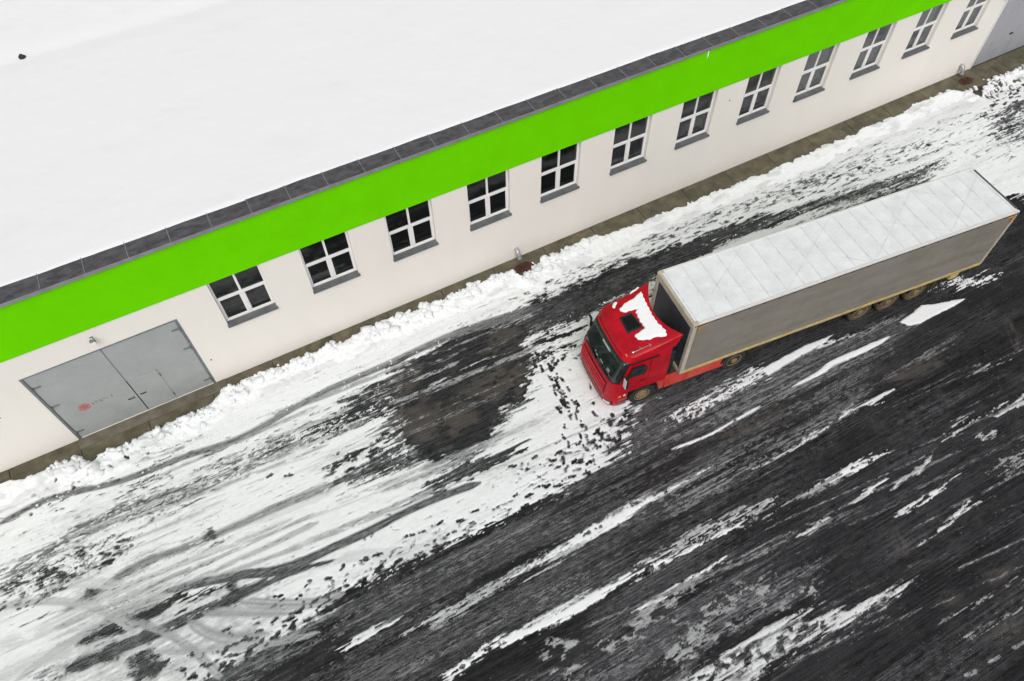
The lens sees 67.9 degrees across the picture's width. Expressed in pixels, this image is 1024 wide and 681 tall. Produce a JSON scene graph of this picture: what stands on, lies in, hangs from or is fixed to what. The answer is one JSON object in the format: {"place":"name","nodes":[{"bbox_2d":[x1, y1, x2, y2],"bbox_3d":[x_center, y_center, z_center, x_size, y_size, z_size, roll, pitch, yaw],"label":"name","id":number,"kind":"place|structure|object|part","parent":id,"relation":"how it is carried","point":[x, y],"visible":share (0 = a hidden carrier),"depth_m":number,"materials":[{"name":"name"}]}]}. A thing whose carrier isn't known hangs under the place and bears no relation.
{"place":"outdoors","nodes":[
{"label":"outdoors","id":0,"kind":"place"},
{"bbox_2d":[0,0,1007,471],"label":"factory building","id":1,"kind":"structure","parent":0,"point":[202,198],"depth_m":27.72,"materials":[{"name":"paint"}]},
{"bbox_2d":[89,337,96,345],"bbox_3d":[-13.375,0.013,24.217,0.190,0.135,0.268,-24,58,-15],"label":"wall lamp","id":2,"kind":"object","parent":1,"relation":"attached to","point":[92,341],"visible":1,"depth_m":24.15,"materials":[{"name":"white plastic"}]},
{"bbox_2d":[207,265,278,327],"bbox_3d":[-9.334,-1.668,26.229,1.828,2.382,0.555,-24,58,-15],"label":"window","id":3,"kind":"structure","parent":1,"relation":"in","point":[250,311],"depth_m":26.92,"materials":[{"name":"white plastic"}]},
{"bbox_2d":[299,232,360,293],"bbox_3d":[-6.547,-2.918,27.058,1.818,2.382,0.555,-24,58,-15],"label":"window","id":4,"kind":"structure","parent":1,"relation":"in","point":[335,278],"depth_m":27.75,"materials":[{"name":"white plastic"}]},
{"bbox_2d":[385,200,438,261],"bbox_3d":[-3.747,-4.174,27.891,1.838,2.382,0.555,-24,58,-15],"label":"window","id":5,"kind":"structure","parent":1,"relation":"in","point":[426,242],"depth_m":28.58,"materials":[{"name":"white plastic"}]},
{"bbox_2d":[467,170,511,231],"bbox_3d":[-0.938,-5.434,28.727,1.798,2.382,0.555,-24,58,-15],"label":"window","id":6,"kind":"structure","parent":1,"relation":"in","point":[499,213],"depth_m":29.42,"materials":[{"name":"white plastic"}]},
{"bbox_2d":[540,143,579,203],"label":"window","id":7,"kind":"structure","parent":1,"relation":"in","point":[559,189],"depth_m":30.23,"materials":[{"name":"white plastic"}]},
{"bbox_2d":[609,116,649,175],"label":"window","id":8,"kind":"structure","parent":1,"relation":"in","point":[629,139],"depth_m":30.60,"materials":[{"name":"white plastic"}]},
{"bbox_2d":[674,91,715,149],"bbox_3d":[7.467,-9.204,31.227,1.748,2.382,0.555,-24,58,-15],"label":"window","id":9,"kind":"structure","parent":1,"relation":"in","point":[695,115],"depth_m":31.44,"materials":[{"name":"white plastic"}]},
{"bbox_2d":[736,67,777,124],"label":"window","id":10,"kind":"structure","parent":1,"relation":"in","point":[759,86],"depth_m":32.30,"materials":[{"name":"white plastic"}]},
{"bbox_2d":[793,44,836,101],"bbox_3d":[13.050,-11.709,32.887,1.748,2.382,0.555,-24,58,-15],"label":"window","id":11,"kind":"structure","parent":1,"relation":"in","point":[817,64],"depth_m":33.12,"materials":[{"name":"white plastic"}]},
{"bbox_2d":[849,23,893,79],"bbox_3d":[15.921,-12.996,33.741,1.728,2.382,0.555,-24,58,-15],"label":"window","id":12,"kind":"structure","parent":1,"relation":"in","point":[875,40],"depth_m":33.99,"materials":[{"name":"white plastic"}]},
{"bbox_2d":[901,3,944,58],"bbox_3d":[18.668,-14.229,34.558,1.668,2.382,0.555,-24,58,-15],"label":"window","id":13,"kind":"structure","parent":1,"relation":"in","point":[928,19],"depth_m":34.81,"materials":[{"name":"white plastic"}]},
{"bbox_2d":[950,0,986,38],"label":"window","id":14,"kind":"structure","parent":1,"relation":"in","point":[966,25],"depth_m":35.91,"materials":[{"name":"white plastic"}]},
{"bbox_2d":[0,64,1023,680],"bbox_3d":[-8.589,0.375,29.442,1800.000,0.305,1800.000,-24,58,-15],"label":"ground","id":15,"kind":"structure","parent":0,"point":[494,492],"depth_m":25.90,"materials":[{"name":"white snow"}]},
{"bbox_2d":[0,46,1023,483],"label":"concrete apron","id":16,"kind":"object","parent":15,"relation":"on","point":[980,74],"visible":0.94,"depth_m":33.45,"materials":[{"name":"grey concrete"}]},
{"bbox_2d":[514,261,533,272],"bbox_3d":[0.494,-3.070,31.808,0.856,0.055,0.534,-24,58,-15],"label":"drain tray","id":17,"kind":"object","parent":16,"relation":"on","point":[524,266],"visible":0.98,"depth_m":31.78,"materials":[{"name":"metal"}]},
{"bbox_2d":[958,77,972,84],"bbox_3d":[23.010,-13.169,38.505,0.856,0.055,0.534,-24,58,-15],"label":"drain tray","id":18,"kind":"object","parent":16,"relation":"on","point":[965,80],"visible":1,"depth_m":38.47,"materials":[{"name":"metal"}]},
{"bbox_2d":[29,66,1023,514],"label":"snow clods","id":19,"kind":"object","parent":15,"relation":"on","point":[73,466],"visible":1,"depth_m":29.37,"materials":[{"name":"white snow"}]},
{"bbox_2d":[580,283,748,405],"bbox_3d":[5.879,-0.276,27.606,6.589,3.679,3.090,-19,57,-12],"label":"truck tractor","id":20,"kind":"object","parent":15,"relation":"on","point":[629,344],"visible":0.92,"depth_m":26.33,"materials":[{"name":"red paint"}]},
{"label":"side window","id":21,"kind":"part","parent":20,"relation":"part of","materials":[{"name":"black glass"}]},
{"bbox_2d":[650,167,1019,373],"bbox_3d":[11.902,-2.439,28.807,13.670,4.030,2.620,-19,57,-12],"label":"curtain side trailer","id":22,"kind":"object","parent":15,"relation":"on","point":[859,260],"visible":1,"depth_m":27.26,"materials":[{"name":"fabric"}]},
{"bbox_2d":[970,0,1023,68],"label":"garage door","id":23,"kind":"structure","parent":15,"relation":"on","point":[1006,35],"depth_m":38.34,"materials":[{"name":"grey metal"}]}
]}

